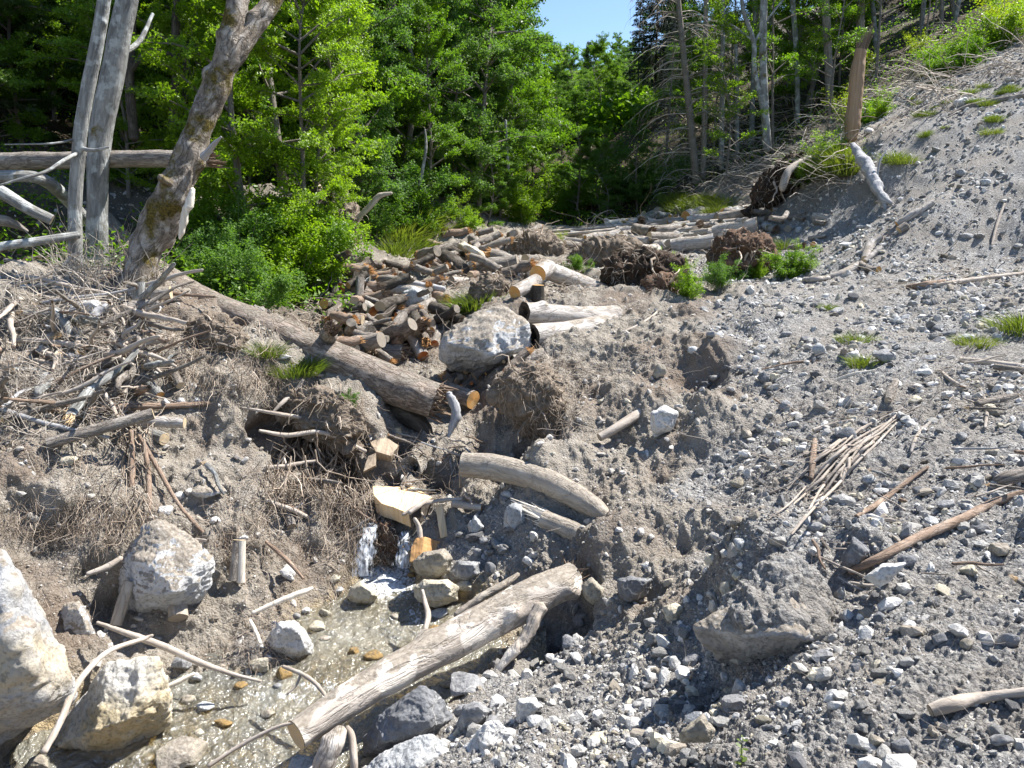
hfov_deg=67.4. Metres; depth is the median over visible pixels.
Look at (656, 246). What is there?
cut log
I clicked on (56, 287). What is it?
branch
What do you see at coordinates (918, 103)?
grass tuft
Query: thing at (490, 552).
stone
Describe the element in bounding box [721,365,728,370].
stone
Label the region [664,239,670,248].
cut log
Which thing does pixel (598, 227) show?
branch
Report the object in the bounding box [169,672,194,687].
branch
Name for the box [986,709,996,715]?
stone
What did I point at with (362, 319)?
jammed log
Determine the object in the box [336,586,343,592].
stone
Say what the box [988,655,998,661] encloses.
stone
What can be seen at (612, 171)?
shrub
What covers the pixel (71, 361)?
broken branch
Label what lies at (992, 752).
stone
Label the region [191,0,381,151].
leafy tree
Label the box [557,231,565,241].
shrub
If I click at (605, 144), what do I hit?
leafy tree
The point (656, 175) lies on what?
shrub
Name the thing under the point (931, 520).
stone
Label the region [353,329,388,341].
jammed log
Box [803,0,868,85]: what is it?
leafy tree
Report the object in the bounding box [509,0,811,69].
sky
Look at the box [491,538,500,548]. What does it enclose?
stone
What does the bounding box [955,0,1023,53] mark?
shrub
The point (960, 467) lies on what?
broken branch
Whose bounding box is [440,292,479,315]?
grass tuft
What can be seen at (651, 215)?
cut log
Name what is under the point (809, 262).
shrub
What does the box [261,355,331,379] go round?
grass tuft
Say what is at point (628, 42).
leafy tree
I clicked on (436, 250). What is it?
jammed log
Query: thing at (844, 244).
stone
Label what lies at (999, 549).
boulder
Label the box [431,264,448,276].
jammed log
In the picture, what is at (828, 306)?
grass tuft
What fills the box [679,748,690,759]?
stone
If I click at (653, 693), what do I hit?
stone
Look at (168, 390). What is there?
broken branch
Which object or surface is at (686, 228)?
cut log
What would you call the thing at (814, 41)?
leafy tree
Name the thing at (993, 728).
stone
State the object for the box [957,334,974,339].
stone
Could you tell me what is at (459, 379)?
jammed log
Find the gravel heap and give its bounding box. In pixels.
[717,551,837,642]
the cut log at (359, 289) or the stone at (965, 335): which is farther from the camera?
the cut log at (359, 289)
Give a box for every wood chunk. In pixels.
[363,453,375,473]
[370,438,398,461]
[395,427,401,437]
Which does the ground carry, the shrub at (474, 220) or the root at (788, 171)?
the shrub at (474, 220)
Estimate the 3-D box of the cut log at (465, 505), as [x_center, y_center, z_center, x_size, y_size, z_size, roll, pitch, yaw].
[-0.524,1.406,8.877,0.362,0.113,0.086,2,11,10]
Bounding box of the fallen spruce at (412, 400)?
[108,211,460,437]
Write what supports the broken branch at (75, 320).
on the broken branch at (129, 312)
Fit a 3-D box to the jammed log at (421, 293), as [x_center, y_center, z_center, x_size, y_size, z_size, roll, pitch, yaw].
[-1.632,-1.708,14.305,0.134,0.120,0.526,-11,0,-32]
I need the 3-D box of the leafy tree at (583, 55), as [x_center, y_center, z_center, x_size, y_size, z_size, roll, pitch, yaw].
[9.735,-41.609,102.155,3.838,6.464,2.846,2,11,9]
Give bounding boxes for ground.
[0,0,1023,767]
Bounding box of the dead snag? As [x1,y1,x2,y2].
[850,142,892,209]
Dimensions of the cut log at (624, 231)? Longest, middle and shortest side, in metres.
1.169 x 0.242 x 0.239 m
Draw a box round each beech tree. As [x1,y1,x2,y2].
[0,0,110,263]
[83,0,153,267]
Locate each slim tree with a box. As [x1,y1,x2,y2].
[125,13,177,141]
[168,0,188,126]
[418,129,426,185]
[504,119,509,169]
[700,0,707,179]
[719,0,724,170]
[722,0,783,152]
[734,30,738,158]
[790,0,799,124]
[821,0,833,109]
[856,0,864,42]
[938,0,943,27]
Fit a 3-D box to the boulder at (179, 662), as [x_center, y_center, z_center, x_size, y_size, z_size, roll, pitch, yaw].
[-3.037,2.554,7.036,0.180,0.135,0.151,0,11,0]
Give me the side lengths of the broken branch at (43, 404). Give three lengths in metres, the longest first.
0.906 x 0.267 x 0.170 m
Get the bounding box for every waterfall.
[352,522,375,576]
[396,532,409,568]
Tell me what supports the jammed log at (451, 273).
on the ground
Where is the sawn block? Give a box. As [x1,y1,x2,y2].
[373,486,432,527]
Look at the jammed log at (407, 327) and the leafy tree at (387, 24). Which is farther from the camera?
the leafy tree at (387, 24)
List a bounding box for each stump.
[312,725,357,767]
[531,285,544,301]
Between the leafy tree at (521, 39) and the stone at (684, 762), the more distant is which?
the leafy tree at (521, 39)
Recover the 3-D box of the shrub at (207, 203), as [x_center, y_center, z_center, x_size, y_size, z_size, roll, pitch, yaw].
[-5.723,-2.920,14.095,2.297,1.554,1.801,-8,13,-35]
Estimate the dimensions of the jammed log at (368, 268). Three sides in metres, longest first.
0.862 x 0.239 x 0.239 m
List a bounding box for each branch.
[0,264,74,294]
[0,297,23,317]
[0,339,18,346]
[0,376,9,405]
[0,386,32,407]
[0,394,104,422]
[0,395,70,408]
[0,397,69,406]
[0,407,113,438]
[1,361,28,369]
[3,258,94,299]
[3,366,50,372]
[5,391,61,408]
[6,273,51,290]
[7,312,15,348]
[10,337,93,349]
[14,274,132,297]
[16,310,103,323]
[19,282,55,287]
[20,349,107,366]
[28,353,120,395]
[30,352,61,407]
[31,346,51,354]
[33,349,106,374]
[33,358,52,364]
[33,371,53,396]
[35,287,140,304]
[40,355,52,360]
[40,634,152,753]
[43,295,107,303]
[45,333,60,340]
[45,406,93,412]
[48,360,133,397]
[49,310,90,315]
[50,300,56,332]
[50,325,74,338]
[51,348,59,370]
[55,290,79,308]
[57,251,79,275]
[59,409,95,421]
[60,363,89,370]
[62,349,138,427]
[62,351,89,361]
[64,409,111,418]
[69,341,118,350]
[71,326,104,338]
[74,287,175,337]
[74,336,81,342]
[75,315,98,320]
[75,349,87,354]
[76,374,101,379]
[79,360,118,417]
[82,389,104,408]
[82,401,210,413]
[85,344,135,365]
[85,556,122,575]
[89,321,99,346]
[96,621,261,682]
[101,335,159,356]
[102,325,161,372]
[106,399,133,420]
[108,297,125,325]
[108,335,176,367]
[109,338,169,347]
[111,333,174,395]
[115,359,139,391]
[118,330,165,398]
[118,385,140,388]
[119,269,203,287]
[119,304,190,324]
[120,281,194,299]
[121,318,143,339]
[121,333,140,342]
[122,281,147,288]
[122,340,163,356]
[125,321,144,329]
[126,356,204,385]
[128,331,141,347]
[128,429,135,486]
[132,290,189,319]
[132,318,184,330]
[133,384,151,395]
[134,386,173,402]
[135,330,210,359]
[137,324,165,332]
[137,434,218,546]
[138,329,167,342]
[139,262,175,299]
[140,359,174,369]
[142,440,151,516]
[143,393,176,402]
[166,344,188,358]
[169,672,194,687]
[173,292,217,297]
[194,538,208,541]
[200,461,224,494]
[207,722,294,767]
[217,342,234,348]
[240,407,301,418]
[248,619,261,644]
[251,587,312,614]
[258,429,366,452]
[264,459,316,469]
[265,540,303,579]
[266,499,333,533]
[273,379,303,410]
[281,501,309,515]
[282,665,325,695]
[307,477,342,484]
[341,500,376,522]
[344,518,370,532]
[355,192,391,219]
[388,433,415,445]
[394,431,417,437]
[402,478,425,482]
[402,497,462,515]
[404,488,434,491]
[408,497,429,514]
[413,517,422,537]
[420,441,447,449]
[420,589,430,628]
[447,450,460,456]
[448,438,464,442]
[463,488,471,504]
[466,436,484,442]
[551,217,680,232]
[555,222,661,235]
[608,311,657,335]
[761,363,786,369]
[767,441,855,519]
[769,428,863,493]
[777,414,896,515]
[783,360,819,364]
[788,435,878,534]
[791,422,896,534]
[800,423,871,477]
[803,435,867,493]
[809,406,918,485]
[809,436,879,500]
[809,438,816,480]
[811,539,825,569]
[812,419,852,431]
[815,554,864,576]
[816,500,822,508]
[820,536,830,552]
[823,421,891,492]
[824,407,903,456]
[824,411,913,483]
[833,454,863,483]
[834,436,864,458]
[835,574,863,589]
[837,442,874,480]
[837,510,897,521]
[839,457,858,478]
[842,532,848,545]
[847,490,1023,575]
[848,581,875,586]
[854,465,928,517]
[867,469,896,479]
[876,493,906,511]
[898,498,906,502]
[906,279,945,288]
[913,489,935,495]
[920,572,948,574]
[926,687,1023,716]
[930,271,1023,287]
[939,369,958,385]
[944,464,1004,468]
[951,561,1005,565]
[952,446,1008,449]
[958,357,1023,366]
[965,355,1006,363]
[965,406,1005,409]
[974,484,1012,496]
[976,565,997,577]
[985,483,1023,489]
[991,203,1005,245]
[1008,574,1023,586]
[1013,450,1023,454]
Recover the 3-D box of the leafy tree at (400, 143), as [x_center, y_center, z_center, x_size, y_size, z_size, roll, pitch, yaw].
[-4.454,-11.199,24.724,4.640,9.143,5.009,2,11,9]
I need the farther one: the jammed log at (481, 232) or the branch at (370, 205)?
the jammed log at (481, 232)
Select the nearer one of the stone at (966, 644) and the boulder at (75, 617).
the stone at (966, 644)
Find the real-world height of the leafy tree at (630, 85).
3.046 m
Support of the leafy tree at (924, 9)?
on the ground
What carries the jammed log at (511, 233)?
on the ground
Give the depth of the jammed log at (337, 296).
14.46 m
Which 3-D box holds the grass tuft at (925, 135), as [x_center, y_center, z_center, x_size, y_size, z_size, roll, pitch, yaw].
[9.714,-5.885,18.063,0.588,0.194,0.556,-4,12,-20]
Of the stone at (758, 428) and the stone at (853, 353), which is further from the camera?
the stone at (853, 353)
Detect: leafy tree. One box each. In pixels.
[0,0,79,147]
[0,3,28,38]
[0,4,60,141]
[1,0,90,97]
[12,0,101,119]
[17,0,171,197]
[32,0,181,185]
[32,2,170,133]
[54,0,272,184]
[120,0,244,200]
[130,0,329,232]
[136,0,262,91]
[138,0,390,190]
[189,63,267,161]
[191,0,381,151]
[204,0,381,245]
[208,0,299,183]
[249,0,389,236]
[271,0,447,154]
[273,0,423,214]
[273,13,362,179]
[276,0,430,204]
[287,0,412,163]
[333,0,446,163]
[338,0,479,195]
[351,27,416,181]
[387,0,484,215]
[393,17,433,136]
[394,0,528,168]
[400,0,513,191]
[413,40,467,180]
[415,0,541,162]
[417,0,514,212]
[419,0,581,157]
[426,0,556,219]
[463,36,561,216]
[464,65,532,203]
[466,118,515,227]
[471,0,566,203]
[513,33,570,190]
[514,81,532,173]
[522,124,567,207]
[535,34,571,87]
[538,53,585,146]
[543,84,580,178]
[544,43,596,128]
[546,89,613,219]
[555,73,568,99]
[570,31,624,124]
[572,49,592,85]
[577,67,595,99]
[577,124,619,216]
[582,140,625,222]
[583,47,627,102]
[591,45,606,87]
[602,63,624,96]
[606,63,627,94]
[609,42,617,59]
[612,31,624,58]
[612,102,661,211]
[613,38,626,68]
[613,57,628,87]
[614,77,629,93]
[615,46,632,65]
[615,46,636,73]
[624,40,637,68]
[627,81,637,99]
[634,0,710,106]
[635,0,770,143]
[689,0,743,85]
[692,0,770,191]
[694,0,747,170]
[708,0,758,144]
[726,0,833,153]
[747,0,781,144]
[748,0,821,104]
[749,0,878,85]
[749,3,759,94]
[758,0,879,106]
[767,0,774,77]
[784,0,874,134]
[788,0,882,49]
[791,0,843,120]
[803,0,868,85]
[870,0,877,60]
[874,0,923,86]
[906,0,971,18]
[918,0,926,29]
[919,0,922,46]
[924,0,930,52]
[930,0,937,34]
[952,0,961,24]
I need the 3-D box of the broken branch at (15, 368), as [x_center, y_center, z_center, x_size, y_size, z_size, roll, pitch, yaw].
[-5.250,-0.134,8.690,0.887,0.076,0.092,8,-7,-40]
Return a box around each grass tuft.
[241,337,293,358]
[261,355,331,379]
[290,354,333,371]
[363,216,440,242]
[369,232,431,257]
[376,229,442,251]
[390,200,458,224]
[399,214,464,236]
[438,287,504,311]
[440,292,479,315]
[650,200,683,211]
[652,189,689,204]
[654,187,698,201]
[656,193,695,206]
[662,202,688,214]
[665,192,699,201]
[667,194,707,209]
[676,194,716,203]
[681,196,722,208]
[683,195,728,206]
[691,190,723,201]
[694,204,733,213]
[697,192,746,208]
[699,204,735,212]
[773,238,798,250]
[779,155,812,173]
[794,160,850,179]
[798,157,859,177]
[799,142,846,154]
[803,151,854,168]
[806,141,865,160]
[806,146,872,171]
[807,143,851,163]
[808,155,873,177]
[814,302,840,310]
[828,330,886,344]
[838,352,888,369]
[873,148,913,163]
[885,154,924,165]
[908,98,923,105]
[910,108,937,117]
[916,131,932,137]
[942,331,1008,348]
[956,87,982,94]
[964,97,987,103]
[969,307,1023,336]
[973,98,1002,106]
[974,82,989,87]
[976,126,1006,134]
[983,114,1006,122]
[996,86,1023,93]
[1001,84,1017,88]
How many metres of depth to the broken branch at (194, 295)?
10.14 m
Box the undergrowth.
[0,0,1023,327]
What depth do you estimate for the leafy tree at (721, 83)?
29.48 m
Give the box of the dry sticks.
[0,150,1023,763]
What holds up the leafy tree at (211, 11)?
on the ground
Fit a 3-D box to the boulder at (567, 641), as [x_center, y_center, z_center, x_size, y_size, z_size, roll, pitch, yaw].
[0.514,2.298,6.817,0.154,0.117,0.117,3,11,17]
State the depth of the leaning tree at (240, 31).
10.18 m
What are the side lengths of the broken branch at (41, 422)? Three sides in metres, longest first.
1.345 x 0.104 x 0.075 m
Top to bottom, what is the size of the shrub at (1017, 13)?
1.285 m
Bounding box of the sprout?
[735,735,747,767]
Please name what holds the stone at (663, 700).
on the ground
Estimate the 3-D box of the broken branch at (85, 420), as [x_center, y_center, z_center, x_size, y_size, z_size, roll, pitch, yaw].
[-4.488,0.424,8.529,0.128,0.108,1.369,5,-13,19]
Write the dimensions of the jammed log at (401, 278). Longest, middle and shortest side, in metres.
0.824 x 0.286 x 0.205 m
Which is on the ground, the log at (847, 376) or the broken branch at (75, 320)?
the log at (847, 376)
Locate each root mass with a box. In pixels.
[183,310,254,355]
[272,383,372,471]
[372,518,403,569]
[485,354,576,446]
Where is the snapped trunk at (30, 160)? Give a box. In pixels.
[0,150,226,169]
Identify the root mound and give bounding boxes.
[297,175,368,252]
[463,269,515,307]
[498,220,571,255]
[560,228,647,267]
[597,245,700,286]
[640,269,694,292]
[696,221,779,278]
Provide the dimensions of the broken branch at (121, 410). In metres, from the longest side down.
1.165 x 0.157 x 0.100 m
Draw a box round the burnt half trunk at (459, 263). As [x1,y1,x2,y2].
[437,250,470,275]
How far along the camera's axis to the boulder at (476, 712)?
5.62 m
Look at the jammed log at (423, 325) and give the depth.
12.71 m
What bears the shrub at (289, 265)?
on the ground
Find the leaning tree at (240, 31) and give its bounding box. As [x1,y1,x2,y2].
[115,0,283,287]
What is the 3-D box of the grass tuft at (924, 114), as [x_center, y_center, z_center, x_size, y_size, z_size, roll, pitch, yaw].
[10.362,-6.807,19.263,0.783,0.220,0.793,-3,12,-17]
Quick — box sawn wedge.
[409,537,439,561]
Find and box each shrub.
[124,183,267,261]
[162,226,244,282]
[180,222,261,295]
[182,184,291,282]
[193,248,310,310]
[210,153,354,277]
[242,194,354,304]
[275,210,377,279]
[305,172,383,223]
[321,176,364,251]
[339,388,359,405]
[354,179,408,244]
[372,158,456,220]
[382,187,442,234]
[415,153,521,210]
[438,188,486,230]
[465,150,529,203]
[489,162,555,226]
[525,185,568,218]
[546,158,592,211]
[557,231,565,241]
[559,161,618,206]
[563,254,594,272]
[585,133,648,205]
[622,149,699,202]
[671,257,705,298]
[700,251,742,292]
[716,264,754,279]
[746,248,768,278]
[758,249,806,279]
[774,157,814,188]
[780,238,822,272]
[798,128,846,180]
[808,118,864,152]
[821,82,868,123]
[838,48,885,79]
[844,98,874,125]
[864,85,899,120]
[899,26,945,53]
[911,38,959,77]
[923,34,962,58]
[931,32,996,72]
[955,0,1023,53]
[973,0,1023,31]
[984,0,1023,41]
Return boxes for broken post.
[844,22,874,143]
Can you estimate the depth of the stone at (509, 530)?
8.35 m
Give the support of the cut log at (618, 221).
on the ground
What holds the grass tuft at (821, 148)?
on the ground
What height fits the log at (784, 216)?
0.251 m
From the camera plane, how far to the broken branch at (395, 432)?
10.13 m
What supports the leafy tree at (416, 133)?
on the ground
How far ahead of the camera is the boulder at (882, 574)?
4.82 m
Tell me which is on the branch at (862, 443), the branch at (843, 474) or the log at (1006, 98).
the branch at (843, 474)
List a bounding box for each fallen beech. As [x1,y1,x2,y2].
[0,170,85,222]
[0,186,54,224]
[0,214,28,232]
[0,231,80,250]
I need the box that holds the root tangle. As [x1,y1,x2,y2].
[0,235,616,694]
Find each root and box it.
[454,572,519,616]
[779,155,811,191]
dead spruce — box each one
[623,0,756,188]
[643,14,690,180]
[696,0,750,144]
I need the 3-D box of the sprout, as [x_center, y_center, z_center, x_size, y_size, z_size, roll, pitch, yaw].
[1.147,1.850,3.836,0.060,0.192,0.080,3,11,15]
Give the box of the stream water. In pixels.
[5,564,545,767]
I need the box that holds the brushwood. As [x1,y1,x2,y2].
[0,1,1023,472]
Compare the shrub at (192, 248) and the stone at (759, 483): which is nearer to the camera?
the stone at (759, 483)
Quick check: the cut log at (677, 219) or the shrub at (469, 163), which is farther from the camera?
the shrub at (469, 163)
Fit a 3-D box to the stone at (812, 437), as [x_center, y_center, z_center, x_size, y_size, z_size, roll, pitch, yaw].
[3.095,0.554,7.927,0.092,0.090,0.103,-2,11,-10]
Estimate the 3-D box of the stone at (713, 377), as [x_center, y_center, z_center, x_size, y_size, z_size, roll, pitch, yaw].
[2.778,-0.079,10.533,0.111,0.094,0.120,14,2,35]
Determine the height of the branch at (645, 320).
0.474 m
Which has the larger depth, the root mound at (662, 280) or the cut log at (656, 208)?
the cut log at (656, 208)
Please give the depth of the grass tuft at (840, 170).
19.05 m
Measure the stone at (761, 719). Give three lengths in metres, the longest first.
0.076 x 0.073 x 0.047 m
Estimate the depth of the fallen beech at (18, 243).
10.26 m
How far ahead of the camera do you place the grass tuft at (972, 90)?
19.29 m
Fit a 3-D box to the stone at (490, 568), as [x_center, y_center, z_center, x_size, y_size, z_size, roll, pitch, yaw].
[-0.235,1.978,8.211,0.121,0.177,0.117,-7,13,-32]
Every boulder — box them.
[0,548,77,744]
[25,754,48,767]
[50,656,172,764]
[59,455,78,464]
[60,601,94,635]
[68,300,100,311]
[116,519,214,613]
[155,736,207,767]
[171,657,191,668]
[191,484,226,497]
[196,701,214,711]
[250,657,268,671]
[267,620,313,661]
[288,754,313,767]
[347,581,376,605]
[362,685,453,756]
[363,649,382,660]
[364,734,446,767]
[401,286,428,306]
[413,548,452,579]
[413,579,458,607]
[431,608,447,618]
[439,305,531,372]
[447,560,481,580]
[450,671,482,696]
[456,580,471,590]
[456,701,492,731]
[462,720,508,752]
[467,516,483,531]
[503,503,525,533]
[516,697,542,723]
[526,715,542,727]
[562,634,573,648]
[581,577,603,604]
[617,575,651,602]
[650,405,678,437]
[663,602,683,621]
[679,713,714,742]
[693,597,813,664]
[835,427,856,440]
[841,537,869,569]
[864,562,905,587]
[870,678,884,685]
[873,349,896,362]
[891,738,911,753]
[897,554,917,566]
[959,564,977,575]
[988,543,1009,556]
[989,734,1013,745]
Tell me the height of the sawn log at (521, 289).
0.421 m
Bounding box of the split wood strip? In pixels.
[178,187,194,238]
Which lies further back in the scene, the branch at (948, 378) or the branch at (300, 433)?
the branch at (300, 433)
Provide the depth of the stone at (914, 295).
11.78 m
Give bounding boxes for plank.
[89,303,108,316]
[435,504,446,537]
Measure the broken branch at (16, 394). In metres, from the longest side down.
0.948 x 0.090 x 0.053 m
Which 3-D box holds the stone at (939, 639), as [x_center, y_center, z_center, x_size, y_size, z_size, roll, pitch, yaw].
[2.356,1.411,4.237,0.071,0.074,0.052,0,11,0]
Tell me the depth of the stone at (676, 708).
4.86 m
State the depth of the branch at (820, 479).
7.04 m
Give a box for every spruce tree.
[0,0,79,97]
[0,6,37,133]
[581,41,594,102]
[621,0,653,93]
[628,0,682,105]
[650,0,712,110]
[731,0,781,77]
[733,0,769,74]
[775,2,809,55]
[847,0,892,22]
[886,0,934,17]
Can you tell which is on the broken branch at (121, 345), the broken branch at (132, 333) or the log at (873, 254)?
the broken branch at (132, 333)
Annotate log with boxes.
[45,408,154,448]
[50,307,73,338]
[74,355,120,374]
[110,580,133,625]
[118,414,186,427]
[123,299,159,309]
[127,286,172,301]
[131,282,145,300]
[139,369,164,398]
[143,428,169,444]
[167,365,184,388]
[168,603,187,621]
[228,539,238,580]
[236,540,245,582]
[279,487,295,528]
[287,558,590,749]
[319,249,351,266]
[319,319,342,342]
[320,297,339,308]
[324,291,354,298]
[324,300,342,325]
[329,311,361,323]
[330,273,341,293]
[336,335,365,345]
[338,263,376,274]
[338,283,374,293]
[338,299,352,307]
[341,302,366,313]
[342,256,375,279]
[342,279,386,290]
[342,320,373,336]
[344,248,367,263]
[344,318,357,336]
[345,271,369,288]
[346,312,360,324]
[348,313,364,323]
[350,295,365,303]
[350,332,386,350]
[351,271,359,278]
[353,292,377,315]
[353,325,376,351]
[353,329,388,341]
[355,276,364,305]
[359,258,384,268]
[361,295,378,302]
[364,288,389,302]
[365,331,378,356]
[366,313,376,321]
[370,269,395,278]
[370,348,396,363]
[373,303,404,309]
[373,317,393,324]
[374,272,411,291]
[374,293,409,311]
[374,322,391,330]
[375,267,392,278]
[375,304,395,319]
[376,275,396,282]
[378,317,417,343]
[381,259,402,269]
[383,343,416,360]
[386,284,430,294]
[390,333,405,344]
[391,306,406,317]
[391,311,407,324]
[394,304,425,316]
[402,262,427,272]
[407,281,445,291]
[407,334,428,360]
[409,263,447,280]
[410,253,435,267]
[410,309,420,320]
[411,317,430,336]
[413,245,441,259]
[416,287,432,297]
[417,328,434,339]
[418,297,437,312]
[418,308,435,326]
[420,327,430,347]
[421,275,446,283]
[422,238,443,245]
[425,281,433,293]
[427,301,466,322]
[428,260,441,266]
[430,324,437,330]
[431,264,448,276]
[431,330,441,346]
[432,291,449,302]
[433,304,459,323]
[437,295,465,305]
[438,371,454,381]
[439,240,460,248]
[441,216,459,230]
[441,227,472,237]
[442,240,464,250]
[443,270,462,276]
[443,381,479,408]
[448,276,468,283]
[449,246,465,256]
[451,500,482,510]
[454,374,463,384]
[458,241,485,256]
[459,452,608,517]
[460,374,476,388]
[465,252,502,273]
[467,234,485,244]
[467,271,485,277]
[469,231,500,245]
[470,254,518,271]
[471,363,498,379]
[473,242,480,248]
[475,227,493,236]
[478,236,513,251]
[481,246,521,260]
[489,241,516,254]
[501,259,537,277]
[502,346,534,371]
[502,357,510,362]
[507,229,517,236]
[509,274,542,297]
[511,348,544,359]
[511,498,580,539]
[518,300,622,323]
[521,254,541,260]
[524,224,542,232]
[524,271,529,278]
[529,312,617,347]
[530,259,555,280]
[545,264,606,286]
[563,240,581,248]
[565,237,584,242]
[584,228,620,238]
[597,409,640,440]
[604,217,638,225]
[619,226,630,230]
[619,230,630,233]
[624,234,650,244]
[631,223,657,235]
[637,213,656,218]
[637,216,645,223]
[642,244,661,250]
[646,206,663,214]
[647,232,682,240]
[649,223,677,226]
[653,240,665,249]
[655,223,687,231]
[656,212,669,218]
[662,217,673,224]
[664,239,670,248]
[667,217,684,223]
[668,220,689,224]
[670,233,713,251]
[676,225,698,232]
[678,220,703,228]
[681,206,704,220]
[682,232,696,236]
[686,211,718,221]
[689,227,711,234]
[703,222,709,227]
[709,221,719,226]
[712,217,758,236]
[718,207,761,222]
[718,227,753,235]
[723,207,737,211]
[723,216,771,224]
[732,217,748,222]
[750,209,768,215]
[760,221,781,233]
[769,210,788,220]
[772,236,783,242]
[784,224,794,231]
[787,214,805,220]
[787,242,807,250]
[788,212,806,219]
[802,275,830,282]
[807,234,826,239]
[810,241,816,246]
[812,213,828,220]
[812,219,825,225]
[825,261,859,277]
[837,370,874,380]
[859,261,881,272]
[861,234,882,260]
[862,246,883,262]
[884,379,899,402]
[895,200,934,225]
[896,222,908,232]
[910,416,936,453]
[948,93,1023,115]
[974,393,1018,406]
[979,388,988,428]
[993,363,1023,374]
[994,467,1023,484]
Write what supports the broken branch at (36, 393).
on the ground
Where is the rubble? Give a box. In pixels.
[6,254,1023,767]
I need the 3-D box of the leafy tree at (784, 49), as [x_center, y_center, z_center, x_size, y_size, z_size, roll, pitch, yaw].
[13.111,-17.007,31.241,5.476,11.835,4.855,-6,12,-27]
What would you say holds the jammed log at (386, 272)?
on the split log at (440, 288)
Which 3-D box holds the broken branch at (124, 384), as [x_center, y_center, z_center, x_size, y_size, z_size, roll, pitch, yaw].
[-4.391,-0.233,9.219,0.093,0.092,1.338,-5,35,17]
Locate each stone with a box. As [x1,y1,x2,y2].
[157,506,172,514]
[174,491,183,499]
[180,695,194,704]
[187,382,196,390]
[190,672,202,680]
[195,728,204,736]
[210,516,220,523]
[214,718,232,727]
[218,664,227,669]
[234,681,247,689]
[238,535,247,539]
[260,709,275,718]
[273,683,281,688]
[276,667,292,682]
[278,354,291,359]
[279,566,294,578]
[293,613,300,618]
[302,607,309,613]
[308,620,324,631]
[319,608,329,615]
[319,635,330,640]
[329,574,340,582]
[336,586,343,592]
[347,647,358,657]
[390,613,398,620]
[407,572,414,576]
[439,681,450,687]
[454,531,463,536]
[465,516,472,523]
[465,530,483,541]
[473,548,481,555]
[478,575,483,581]
[479,537,487,543]
[485,562,495,575]
[486,549,493,555]
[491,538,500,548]
[497,543,506,553]
[504,527,513,533]
[530,658,539,668]
[535,694,545,701]
[535,709,542,714]
[537,620,544,629]
[548,644,559,653]
[554,662,570,673]
[561,650,568,656]
[563,670,569,679]
[565,673,575,680]
[565,699,573,706]
[572,612,584,627]
[591,649,596,655]
[594,655,601,661]
[608,754,617,761]
[628,622,641,631]
[636,736,643,741]
[638,758,645,765]
[644,617,655,626]
[644,683,654,690]
[644,717,653,723]
[645,632,656,645]
[648,689,659,697]
[651,646,668,657]
[653,363,666,378]
[654,705,669,717]
[658,697,667,703]
[659,727,668,734]
[663,635,673,641]
[665,681,675,687]
[668,704,684,713]
[669,656,680,670]
[674,696,686,701]
[677,691,684,696]
[678,626,690,640]
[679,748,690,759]
[679,759,689,766]
[687,346,696,353]
[688,755,697,762]
[689,748,698,757]
[691,703,704,710]
[699,306,707,310]
[700,381,711,385]
[702,744,714,751]
[705,754,714,767]
[706,331,714,336]
[708,716,715,725]
[710,375,718,380]
[714,693,720,700]
[716,760,727,767]
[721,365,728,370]
[723,706,731,713]
[730,477,742,487]
[734,538,745,550]
[741,429,751,437]
[754,715,771,723]
[755,424,762,431]
[756,478,765,486]
[757,372,769,383]
[757,527,764,532]
[766,413,772,418]
[778,400,792,410]
[781,331,791,336]
[783,474,790,480]
[788,411,798,417]
[795,227,802,232]
[804,391,812,396]
[806,433,816,441]
[806,522,822,532]
[809,372,820,378]
[812,343,825,354]
[813,531,822,537]
[830,307,843,313]
[834,327,842,331]
[838,242,851,246]
[842,609,853,620]
[846,350,859,358]
[848,292,858,300]
[848,344,857,348]
[854,700,867,708]
[855,723,868,733]
[856,225,865,228]
[857,645,870,655]
[862,474,875,483]
[863,711,871,715]
[864,128,873,133]
[868,734,884,745]
[869,494,876,499]
[870,667,886,678]
[871,591,878,597]
[873,488,888,494]
[873,611,885,621]
[882,526,889,530]
[883,742,891,748]
[892,626,900,632]
[895,511,903,517]
[896,708,916,719]
[899,656,913,666]
[900,463,909,468]
[908,395,922,402]
[910,725,919,732]
[912,292,916,298]
[914,541,921,548]
[923,516,938,524]
[924,355,936,361]
[925,321,935,327]
[926,596,940,606]
[929,333,938,338]
[931,324,943,330]
[931,633,947,645]
[932,147,940,151]
[936,427,943,432]
[936,500,954,508]
[936,723,947,734]
[941,329,956,336]
[946,733,957,739]
[952,97,967,106]
[955,169,966,176]
[955,736,972,746]
[956,432,966,440]
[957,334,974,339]
[958,503,967,509]
[959,233,973,238]
[959,537,967,544]
[959,638,973,650]
[961,586,972,597]
[975,233,984,237]
[976,750,982,757]
[979,179,991,184]
[985,447,998,455]
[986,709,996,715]
[986,723,1003,735]
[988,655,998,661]
[988,750,997,754]
[1004,77,1015,81]
[1004,699,1017,711]
[1013,243,1022,247]
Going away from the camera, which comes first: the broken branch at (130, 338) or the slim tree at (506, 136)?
the broken branch at (130, 338)
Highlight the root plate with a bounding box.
[735,125,812,217]
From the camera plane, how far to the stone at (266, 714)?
6.46 m
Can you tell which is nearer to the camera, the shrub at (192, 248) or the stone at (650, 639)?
the stone at (650, 639)
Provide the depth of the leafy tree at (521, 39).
24.90 m
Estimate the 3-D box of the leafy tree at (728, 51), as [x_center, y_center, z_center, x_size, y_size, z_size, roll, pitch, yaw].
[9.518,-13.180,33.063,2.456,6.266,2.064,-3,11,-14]
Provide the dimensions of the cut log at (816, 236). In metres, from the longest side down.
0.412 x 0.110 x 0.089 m
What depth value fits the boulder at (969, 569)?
5.03 m

